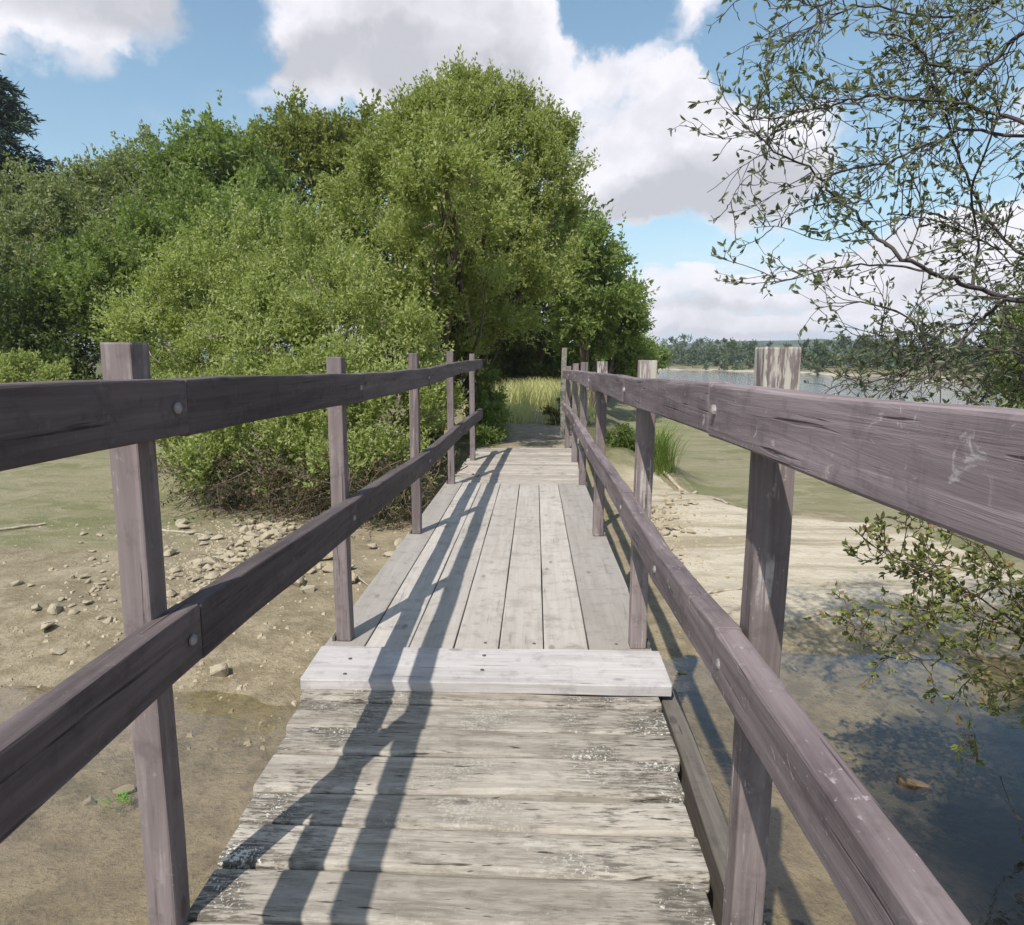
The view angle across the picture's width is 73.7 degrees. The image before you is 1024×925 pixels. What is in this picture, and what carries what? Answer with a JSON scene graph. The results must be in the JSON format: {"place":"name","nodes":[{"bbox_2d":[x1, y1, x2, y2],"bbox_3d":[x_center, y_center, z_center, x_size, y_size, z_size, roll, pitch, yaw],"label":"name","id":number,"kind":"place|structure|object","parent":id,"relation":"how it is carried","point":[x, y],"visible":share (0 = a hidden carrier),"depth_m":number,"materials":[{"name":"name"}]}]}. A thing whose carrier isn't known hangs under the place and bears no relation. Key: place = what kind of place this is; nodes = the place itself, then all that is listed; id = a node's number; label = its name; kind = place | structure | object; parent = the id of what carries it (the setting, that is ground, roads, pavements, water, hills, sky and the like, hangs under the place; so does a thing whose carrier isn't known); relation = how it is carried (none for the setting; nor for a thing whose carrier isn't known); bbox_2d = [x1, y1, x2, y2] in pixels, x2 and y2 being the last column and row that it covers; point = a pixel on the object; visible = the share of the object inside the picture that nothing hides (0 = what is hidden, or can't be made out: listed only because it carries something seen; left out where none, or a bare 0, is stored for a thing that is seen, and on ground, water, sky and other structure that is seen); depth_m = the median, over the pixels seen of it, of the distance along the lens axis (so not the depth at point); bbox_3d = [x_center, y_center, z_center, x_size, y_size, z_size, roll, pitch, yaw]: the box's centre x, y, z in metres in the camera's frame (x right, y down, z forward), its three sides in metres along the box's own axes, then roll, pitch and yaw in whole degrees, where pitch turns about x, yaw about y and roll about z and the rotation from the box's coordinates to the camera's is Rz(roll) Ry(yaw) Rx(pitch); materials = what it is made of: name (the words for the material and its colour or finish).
{"place":"outdoors","nodes":[
{"label":"outdoors","id":0,"kind":"place"},
{"bbox_2d":[0,506,745,750],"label":"gravel","id":1,"kind":"structure","parent":0,"point":[247,742],"depth_m":5.61,"materials":[{"name":"stone"}]},
{"bbox_2d":[39,339,972,364],"bbox_3d":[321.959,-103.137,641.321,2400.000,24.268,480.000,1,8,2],"label":"hills","id":2,"kind":"structure","parent":0,"point":[794,343],"depth_m":558.50,"materials":[{"name":"green plant"}]},
{"bbox_2d":[0,360,1023,924],"bbox_3d":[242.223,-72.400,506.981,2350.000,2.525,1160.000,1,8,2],"label":"ground","id":3,"kind":"structure","parent":0,"point":[66,858],"depth_m":4.20,"materials":[{"name":"beige soil"}]},
{"bbox_2d":[10,580,23,585],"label":"stone","id":4,"kind":"object","parent":3,"relation":"on","point":[16,582],"visible":1,"depth_m":5.44,"materials":[{"name":"beige stone"}]},
{"bbox_2d":[0,522,45,530],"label":"driftwood stick","id":5,"kind":"object","parent":3,"relation":"on","point":[17,527],"visible":1,"depth_m":7.31,"materials":[{"name":"beige wood"}]},
{"bbox_2d":[31,604,41,610],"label":"stone","id":6,"kind":"object","parent":3,"relation":"on","point":[36,607],"visible":1,"depth_m":4.88,"materials":[{"name":"beige stone"}]},
{"bbox_2d":[0,347,81,382],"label":"bush","id":7,"kind":"object","parent":3,"relation":"on","point":[13,365],"visible":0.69,"depth_m":15.91,"materials":[{"name":"green plant"}]},
{"bbox_2d":[39,621,54,629],"bbox_3d":[-3.133,1.093,4.603,0.094,0.053,0.124,-16,11,-26],"label":"stone","id":8,"kind":"object","parent":3,"relation":"on","point":[44,625],"visible":1,"depth_m":4.57,"materials":[{"name":"beige stone"}]},
{"bbox_2d":[0,53,100,362],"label":"conifer tree","id":9,"kind":"object","parent":3,"relation":"on","point":[15,121],"visible":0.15,"depth_m":32.83,"materials":[{"name":"green plant"}]},
{"bbox_2d":[47,603,61,614],"bbox_3d":[-3.243,1.037,4.839,0.093,0.069,0.159,-2,9,-28],"label":"stone","id":10,"kind":"object","parent":3,"relation":"on","point":[54,608],"visible":1,"depth_m":4.82,"materials":[{"name":"beige stone"}]},
{"bbox_2d":[50,647,65,654],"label":"stone","id":11,"kind":"object","parent":3,"relation":"on","point":[57,650],"visible":1,"depth_m":4.29,"materials":[{"name":"beige stone"}]},
{"bbox_2d":[0,242,124,381],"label":"holly tree","id":12,"kind":"object","parent":3,"relation":"on","point":[51,347],"visible":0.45,"depth_m":18.38,"materials":[{"name":"green plant"}]},
{"bbox_2d":[0,150,128,369],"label":"oak tree","id":13,"kind":"object","parent":3,"relation":"on","point":[19,222],"visible":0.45,"depth_m":20.44,"materials":[{"name":"green plant"}]},
{"bbox_2d":[68,609,79,614],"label":"stone","id":14,"kind":"object","parent":3,"relation":"on","point":[72,612],"visible":1,"depth_m":4.81,"materials":[{"name":"beige stone"}]},
{"bbox_2d":[82,796,96,805],"bbox_3d":[-1.853,1.486,2.998,0.070,0.053,0.039,9,9,10],"label":"stone","id":15,"kind":"object","parent":3,"relation":"on","point":[89,800],"visible":1,"depth_m":2.99,"materials":[{"name":"beige stone"}]},
{"bbox_2d":[88,556,95,560],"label":"stone","id":16,"kind":"object","parent":3,"relation":"on","point":[91,558],"visible":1,"depth_m":6.13,"materials":[{"name":"beige stone"}]},
{"bbox_2d":[89,586,98,591],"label":"stone","id":17,"kind":"object","parent":3,"relation":"on","point":[93,589],"visible":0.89,"depth_m":5.27,"materials":[{"name":"beige stone"}]},
{"bbox_2d":[95,614,106,619],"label":"stone","id":18,"kind":"object","parent":3,"relation":"on","point":[102,616],"visible":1,"depth_m":4.75,"materials":[{"name":"beige stone"}]},
{"bbox_2d":[101,616,112,623],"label":"stone","id":19,"kind":"object","parent":3,"relation":"on","point":[108,620],"visible":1,"depth_m":4.70,"materials":[{"name":"beige stone"}]},
{"bbox_2d":[108,597,116,602],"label":"stone","id":20,"kind":"object","parent":3,"relation":"on","point":[111,599],"visible":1,"depth_m":5.04,"materials":[{"name":"beige stone"}]},
{"bbox_2d":[96,790,133,814],"bbox_3d":[-1.698,1.447,2.927,0.118,0.086,0.154,6,10,35],"label":"plant","id":21,"kind":"object","parent":3,"relation":"on","point":[122,796],"visible":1,"depth_m":2.94,"materials":[{"name":"green plant"}]},
{"bbox_2d":[34,119,211,361],"bbox_3d":[-13.013,-6.795,23.273,7.094,9.829,6.672,1,8,2],"label":"birch tree","id":22,"kind":"object","parent":3,"relation":"on","point":[96,186],"visible":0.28,"depth_m":22.23,"materials":[{"name":"green plant"}]},
{"bbox_2d":[112,783,136,793],"bbox_3d":[-1.678,1.466,3.086,0.242,0.034,0.082,-1,8,-6],"label":"stone","id":23,"kind":"object","parent":3,"relation":"on","point":[129,787],"visible":0.86,"depth_m":3.06,"materials":[{"name":"beige stone"}]},
{"bbox_2d":[22,164,310,377],"bbox_3d":[-9.162,-4.525,19.008,7.678,7.476,4.975,1,8,2],"label":"hazel tree","id":24,"kind":"object","parent":3,"relation":"on","point":[94,261],"visible":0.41,"depth_m":17.92,"materials":[{"name":"green plant"}]},
{"bbox_2d":[164,548,178,556],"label":"stone","id":25,"kind":"object","parent":3,"relation":"on","point":[170,551],"visible":0.94,"depth_m":6.25,"materials":[{"name":"beige stone"}]},
{"bbox_2d":[166,589,176,596],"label":"stone","id":26,"kind":"object","parent":3,"relation":"on","point":[170,592],"visible":0.88,"depth_m":5.18,"materials":[{"name":"beige stone"}]},
{"bbox_2d":[169,567,181,572],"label":"stone","id":27,"kind":"object","parent":3,"relation":"on","point":[174,570],"visible":0.88,"depth_m":5.74,"materials":[{"name":"beige stone"}]},
{"bbox_2d":[174,572,183,575],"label":"stone","id":28,"kind":"object","parent":3,"relation":"on","point":[179,574],"visible":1,"depth_m":5.64,"materials":[{"name":"beige stone"}]},
{"bbox_2d":[175,518,187,525],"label":"stone","id":29,"kind":"object","parent":3,"relation":"on","point":[182,521],"visible":0.84,"depth_m":7.47,"materials":[{"name":"beige stone"}]},
{"bbox_2d":[177,524,189,528],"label":"stone","id":30,"kind":"object","parent":3,"relation":"on","point":[182,526],"visible":1,"depth_m":7.25,"materials":[{"name":"beige stone"}]},
{"bbox_2d":[180,590,192,598],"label":"stone","id":31,"kind":"object","parent":3,"relation":"on","point":[185,594],"visible":0.77,"depth_m":5.14,"materials":[{"name":"beige stone"}]},
{"bbox_2d":[162,529,210,535],"bbox_3d":[-3.341,0.731,7.044,0.716,0.033,0.049,4,9,22],"label":"driftwood stick","id":32,"kind":"object","parent":3,"relation":"on","point":[177,531],"visible":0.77,"depth_m":7.09,"materials":[{"name":"beige wood"}]},
{"bbox_2d":[186,529,196,533],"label":"stone","id":33,"kind":"object","parent":3,"relation":"on","point":[191,531],"visible":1,"depth_m":7.00,"materials":[{"name":"beige stone"}]},
{"bbox_2d":[188,587,202,592],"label":"stone","id":34,"kind":"object","parent":3,"relation":"on","point":[195,589],"visible":0.76,"depth_m":5.23,"materials":[{"name":"beige stone"}]},
{"bbox_2d":[192,558,202,563],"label":"stone","id":35,"kind":"object","parent":3,"relation":"on","point":[194,561],"visible":0.46,"depth_m":5.98,"materials":[{"name":"beige stone"}]},
{"bbox_2d":[192,564,202,568],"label":"stone","id":36,"kind":"object","parent":3,"relation":"on","point":[194,566],"visible":0.69,"depth_m":5.86,"materials":[{"name":"beige stone"}]},
{"bbox_2d":[194,568,204,572],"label":"stone","id":37,"kind":"object","parent":3,"relation":"on","point":[199,570],"visible":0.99,"depth_m":5.75,"materials":[{"name":"beige stone"}]},
{"bbox_2d":[196,560,205,565],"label":"stone","id":38,"kind":"object","parent":3,"relation":"on","point":[201,563],"visible":0.73,"depth_m":5.88,"materials":[{"name":"beige stone"}]},
{"bbox_2d":[97,89,309,366],"bbox_3d":[-9.983,-7.130,22.829,6.720,10.817,8.376,-3,9,-21],"label":"oak tree","id":39,"kind":"object","parent":3,"relation":"on","point":[201,154],"visible":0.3,"depth_m":22.26,"materials":[{"name":"green plant"}]},
{"bbox_2d":[198,534,212,539],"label":"stone","id":40,"kind":"object","parent":3,"relation":"on","point":[205,537],"visible":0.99,"depth_m":6.79,"materials":[{"name":"beige stone"}]},
{"bbox_2d":[202,564,213,569],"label":"stone","id":41,"kind":"object","parent":3,"relation":"on","point":[206,566],"visible":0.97,"depth_m":5.82,"materials":[{"name":"beige stone"}]},
{"bbox_2d":[199,553,216,564],"bbox_3d":[-2.667,0.841,5.983,0.161,0.144,0.104,-1,9,-11],"label":"stone","id":42,"kind":"object","parent":3,"relation":"on","point":[209,560],"visible":0.76,"depth_m":5.96,"materials":[{"name":"beige stone"}]},
{"bbox_2d":[204,572,219,578],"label":"stone","id":43,"kind":"object","parent":3,"relation":"on","point":[212,575],"visible":1,"depth_m":5.59,"materials":[{"name":"beige stone"}]},
{"bbox_2d":[210,662,228,676],"bbox_3d":[-1.742,1.236,4.081,0.133,0.088,0.092,4,9,26],"label":"stone","id":44,"kind":"object","parent":3,"relation":"on","point":[220,670],"visible":1,"depth_m":4.04,"materials":[{"name":"beige stone"}]},
{"bbox_2d":[215,551,224,554],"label":"stone","id":45,"kind":"object","parent":3,"relation":"on","point":[219,553],"visible":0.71,"depth_m":6.28,"materials":[{"name":"beige stone"}]},
{"bbox_2d":[209,534,231,539],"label":"stone","id":46,"kind":"object","parent":3,"relation":"on","point":[218,536],"visible":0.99,"depth_m":6.82,"materials":[{"name":"beige stone"}]},
{"bbox_2d":[214,563,227,568],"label":"stone","id":47,"kind":"object","parent":3,"relation":"on","point":[220,565],"visible":0.97,"depth_m":5.87,"materials":[{"name":"beige stone"}]},
{"bbox_2d":[218,554,229,559],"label":"stone","id":48,"kind":"object","parent":3,"relation":"on","point":[222,556],"visible":0.84,"depth_m":6.15,"materials":[{"name":"beige stone"}]},
{"bbox_2d":[221,557,230,561],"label":"stone","id":49,"kind":"object","parent":3,"relation":"on","point":[226,559],"visible":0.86,"depth_m":6.06,"materials":[{"name":"beige stone"}]},
{"bbox_2d":[223,552,234,557],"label":"stone","id":50,"kind":"object","parent":3,"relation":"on","point":[231,554],"visible":0.52,"depth_m":6.22,"materials":[{"name":"beige stone"}]},
{"bbox_2d":[225,557,237,563],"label":"stone","id":51,"kind":"object","parent":3,"relation":"on","point":[232,559],"visible":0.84,"depth_m":6.05,"materials":[{"name":"beige stone"}]},
{"bbox_2d":[234,558,243,563],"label":"stone","id":52,"kind":"object","parent":3,"relation":"on","point":[238,560],"visible":0.74,"depth_m":6.03,"materials":[{"name":"beige stone"}]},
{"bbox_2d":[235,542,243,546],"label":"stone","id":53,"kind":"object","parent":3,"relation":"on","point":[237,544],"visible":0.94,"depth_m":6.53,"materials":[{"name":"beige stone"}]},
{"bbox_2d":[239,525,248,533],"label":"stone","id":54,"kind":"object","parent":3,"relation":"on","point":[244,528],"visible":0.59,"depth_m":7.13,"materials":[{"name":"beige stone"}]},
{"bbox_2d":[242,535,254,541],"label":"stone","id":55,"kind":"object","parent":3,"relation":"on","point":[248,538],"visible":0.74,"depth_m":6.71,"materials":[{"name":"beige stone"}]},
{"bbox_2d":[248,519,256,524],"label":"stone","id":56,"kind":"object","parent":3,"relation":"on","point":[251,521],"visible":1,"depth_m":7.47,"materials":[{"name":"beige stone"}]},
{"bbox_2d":[251,541,259,546],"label":"stone","id":57,"kind":"object","parent":3,"relation":"on","point":[254,543],"visible":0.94,"depth_m":6.57,"materials":[{"name":"beige stone"}]},
{"bbox_2d":[256,545,265,550],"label":"stone","id":58,"kind":"object","parent":3,"relation":"on","point":[261,547],"visible":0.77,"depth_m":6.38,"materials":[{"name":"beige stone"}]},
{"bbox_2d":[256,523,269,530],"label":"stone","id":59,"kind":"object","parent":3,"relation":"on","point":[260,526],"visible":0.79,"depth_m":7.19,"materials":[{"name":"beige stone"}]},
{"bbox_2d":[259,531,270,539],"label":"stone","id":60,"kind":"object","parent":3,"relation":"on","point":[265,535],"visible":0.7,"depth_m":6.82,"materials":[{"name":"beige stone"}]},
{"bbox_2d":[82,181,466,514],"bbox_3d":[-3.007,-1.627,9.329,4.559,4.708,5.673,-6,10,-35],"label":"willow bush","id":61,"kind":"object","parent":3,"relation":"on","point":[294,313],"visible":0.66,"depth_m":8.87,"materials":[{"name":"green plant"}]},
{"bbox_2d":[268,529,285,535],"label":"stone","id":62,"kind":"object","parent":3,"relation":"on","point":[272,532],"visible":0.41,"depth_m":6.98,"materials":[{"name":"beige stone"}]},
{"bbox_2d":[277,529,287,535],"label":"stone","id":63,"kind":"object","parent":3,"relation":"on","point":[282,533],"visible":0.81,"depth_m":6.96,"materials":[{"name":"beige stone"}]},
{"bbox_2d":[107,437,479,537],"bbox_3d":[-2.336,0.256,8.152,4.300,1.327,2.408,3,9,20],"label":"brushwood","id":64,"kind":"object","parent":3,"relation":"on","point":[319,502],"visible":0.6,"depth_m":7.78,"materials":[{"name":"brown plant"}]},
{"bbox_2d":[293,576,304,586],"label":"stone","id":65,"kind":"object","parent":3,"relation":"on","point":[300,582],"visible":0.3,"depth_m":5.40,"materials":[{"name":"beige stone"}]},
{"bbox_2d":[300,585,315,593],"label":"stone","id":66,"kind":"object","parent":3,"relation":"on","point":[306,589],"visible":0.91,"depth_m":5.28,"materials":[{"name":"beige stone"}]},
{"bbox_2d":[306,567,315,574],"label":"stone","id":67,"kind":"object","parent":3,"relation":"on","point":[312,570],"visible":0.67,"depth_m":5.73,"materials":[{"name":"beige stone"}]},
{"bbox_2d":[230,82,391,342],"bbox_3d":[-7.590,-8.545,27.442,8.366,12.137,6.652,1,8,2],"label":"oak tree","id":68,"kind":"object","parent":3,"relation":"on","point":[294,140],"visible":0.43,"depth_m":25.48,"materials":[{"name":"green plant"}]},
{"bbox_2d":[316,563,322,568],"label":"stone","id":69,"kind":"object","parent":3,"relation":"on","point":[319,565],"visible":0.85,"depth_m":5.89,"materials":[{"name":"beige stone"}]},
{"bbox_2d":[321,563,332,572],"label":"stone","id":70,"kind":"object","parent":3,"relation":"on","point":[328,568],"visible":0.72,"depth_m":5.78,"materials":[{"name":"beige stone"}]},
{"bbox_2d":[322,551,332,559],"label":"stone","id":71,"kind":"object","parent":3,"relation":"on","point":[329,555],"visible":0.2,"depth_m":6.10,"materials":[{"name":"beige stone"}]},
{"bbox_2d":[352,571,368,585],"bbox_3d":[-1.215,0.944,5.506,0.466,0.115,0.214,4,9,21],"label":"stone","id":72,"kind":"object","parent":3,"relation":"on","point":[354,575],"visible":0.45,"depth_m":5.50,"materials":[{"name":"beige stone"}]},
{"bbox_2d":[367,543,376,547],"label":"stone","id":73,"kind":"object","parent":3,"relation":"on","point":[372,545],"visible":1,"depth_m":6.53,"materials":[{"name":"beige stone"}]},
{"bbox_2d":[383,551,393,556],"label":"stone","id":74,"kind":"object","parent":3,"relation":"on","point":[388,553],"visible":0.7,"depth_m":6.24,"materials":[{"name":"beige stone"}]},
{"bbox_2d":[394,538,402,545],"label":"stone","id":75,"kind":"object","parent":3,"relation":"on","point":[398,541],"visible":0.71,"depth_m":6.73,"materials":[{"name":"beige stone"}]},
{"bbox_2d":[277,43,600,449],"bbox_3d":[-0.699,-3.422,11.117,5.216,6.965,6.090,-7,11,-40],"label":"willow tree","id":76,"kind":"object","parent":3,"relation":"on","point":[458,181],"visible":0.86,"depth_m":10.90,"materials":[{"name":"green plant"}]},
{"bbox_2d":[454,364,515,444],"bbox_3d":[-0.528,-0.896,11.587,1.179,1.546,2.737,1,8,2],"label":"bramble bush","id":77,"kind":"object","parent":3,"relation":"on","point":[489,427],"visible":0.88,"depth_m":11.61,"materials":[{"name":"green plant"}]},
{"bbox_2d":[0,342,1023,924],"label":"footbridge","id":78,"kind":"object","parent":3,"relation":"on","point":[436,760],"visible":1,"depth_m":1.76,"materials":[{"name":"grey wood"}]},
{"bbox_2d":[464,187,613,394],"bbox_3d":[0.426,-6.067,26.076,7.274,8.138,10.096,1,8,2],"label":"dense tree","id":79,"kind":"object","parent":3,"relation":"on","point":[518,359],"visible":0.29,"depth_m":25.32,"materials":[{"name":"green plant"}]},
{"bbox_2d":[540,394,571,425],"bbox_3d":[0.952,-0.924,14.121,0.688,1.017,1.427,6,10,33],"label":"bracken bush","id":80,"kind":"object","parent":3,"relation":"on","point":[550,410],"visible":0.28,"depth_m":14.03,"materials":[{"name":"green plant"}]},
{"bbox_2d":[560,348,566,437],"bbox_3d":[0.867,-1.024,11.552,0.103,1.811,0.099,1,8,2],"label":"wooden post","id":81,"kind":"object","parent":3,"relation":"on","point":[563,390],"visible":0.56,"depth_m":11.48,"materials":[{"name":"grey wood"}]},
{"bbox_2d":[530,191,661,408],"bbox_3d":[2.501,-4.426,20.594,3.923,6.347,5.403,3,9,19],"label":"alder tree","id":82,"kind":"object","parent":3,"relation":"on","point":[605,310],"visible":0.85,"depth_m":19.33,"materials":[{"name":"green plant"}]},
{"bbox_2d":[606,417,635,450],"bbox_3d":[1.629,-0.215,10.621,1.039,1.053,0.938,4,9,26],"label":"low leafy bush","id":83,"kind":"object","parent":3,"relation":"on","point":[620,440],"visible":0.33,"depth_m":10.38,"materials":[{"name":"green plant"}]},
{"bbox_2d":[630,330,673,375],"bbox_3d":[6.388,-4.850,34.478,3.175,3.968,4.995,5,10,28],"label":"shore bush","id":84,"kind":"object","parent":3,"relation":"on","point":[664,355],"visible":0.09,"depth_m":34.74,"materials":[{"name":"green plant"}]},
{"bbox_2d":[618,413,701,479],"bbox_3d":[2.196,-0.259,9.970,1.672,0.958,1.953,-6,11,-38],"label":"sedge tuft","id":85,"kind":"object","parent":3,"relation":"on","point":[662,455],"visible":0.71,"depth_m":9.89,"materials":[{"name":"green plant"}]},
{"bbox_2d":[659,491,667,496],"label":"stone","id":86,"kind":"object","parent":3,"relation":"on","point":[664,494],"visible":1,"depth_m":8.92,"materials":[{"name":"beige stone"}]},
{"bbox_2d":[661,529,670,535],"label":"stone","id":87,"kind":"object","parent":3,"relation":"on","point":[665,532],"visible":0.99,"depth_m":6.99,"materials":[{"name":"beige stone"}]},
{"bbox_2d":[675,669,686,674],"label":"stone","id":88,"kind":"object","parent":3,"relation":"on","point":[680,672],"visible":1,"depth_m":4.18,"materials":[{"name":"grey stone"}]},
{"bbox_2d":[663,470,728,504],"bbox_3d":[2.437,0.346,9.188,0.062,0.247,1.584,-2,9,-17],"label":"driftwood stick","id":89,"kind":"object","parent":3,"relation":"on","point":[673,481],"visible":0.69,"depth_m":9.43,"materials":[{"name":"beige wood"}]},
{"bbox_2d":[706,587,741,593],"bbox_3d":[1.646,1.005,5.335,0.378,0.040,0.039,-2,9,-16],"label":"driftwood stick","id":90,"kind":"object","parent":3,"relation":"on","point":[715,591],"visible":0.73,"depth_m":5.33,"materials":[{"name":"beige wood"}]},
{"bbox_2d":[789,661,796,671],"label":"stone","id":91,"kind":"object","parent":3,"relation":"on","point":[793,666],"visible":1,"depth_m":4.29,"materials":[{"name":"grey stone"}]},
{"bbox_2d":[655,324,1010,380],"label":"wood","id":92,"kind":"object","parent":3,"relation":"on","point":[733,350],"visible":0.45,"depth_m":152.26,"materials":[{"name":"green plant"}]},
{"bbox_2d":[667,0,1023,408],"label":"sallow tree","id":93,"kind":"object","parent":3,"relation":"on","point":[951,103],"visible":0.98,"depth_m":2.66,"materials":[{"name":"green plant"}]},
{"bbox_2d":[802,511,1023,843],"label":"shrub","id":94,"kind":"object","parent":3,"relation":"on","point":[943,578],"visible":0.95,"depth_m":2.61,"materials":[{"name":"green plant"}]},
{"bbox_2d":[967,271,1023,408],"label":"leafy tree","id":95,"kind":"object","parent":3,"relation":"on","point":[1003,370],"visible":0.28,"depth_m":9.40,"materials":[{"name":"green plant"}]},
{"bbox_2d":[0,0,1023,350],"label":"sky","id":96,"kind":"structure","parent":0,"point":[89,69],"materials":[{"name":"blue"}]},
{"bbox_2d":[455,376,607,426],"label":"long grass","id":97,"kind":"structure","parent":0,"point":[528,398],"depth_m":17.20,"materials":[{"name":"green plant"}]},
{"bbox_2d":[657,370,1007,407],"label":"water","id":98,"kind":"structure","parent":0,"point":[741,378],"depth_m":62.64,"materials":[{"name":"grey liquid"}]},
{"bbox_2d":[897,774,938,794],"bbox_3d":[1.849,1.472,3.097,0.192,0.088,0.078,2,9,13],"label":"rock","id":99,"kind":"object","parent":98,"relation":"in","point":[909,785],"visible":1,"depth_m":3.09,"materials":[{"name":"brown stone"}]}
]}

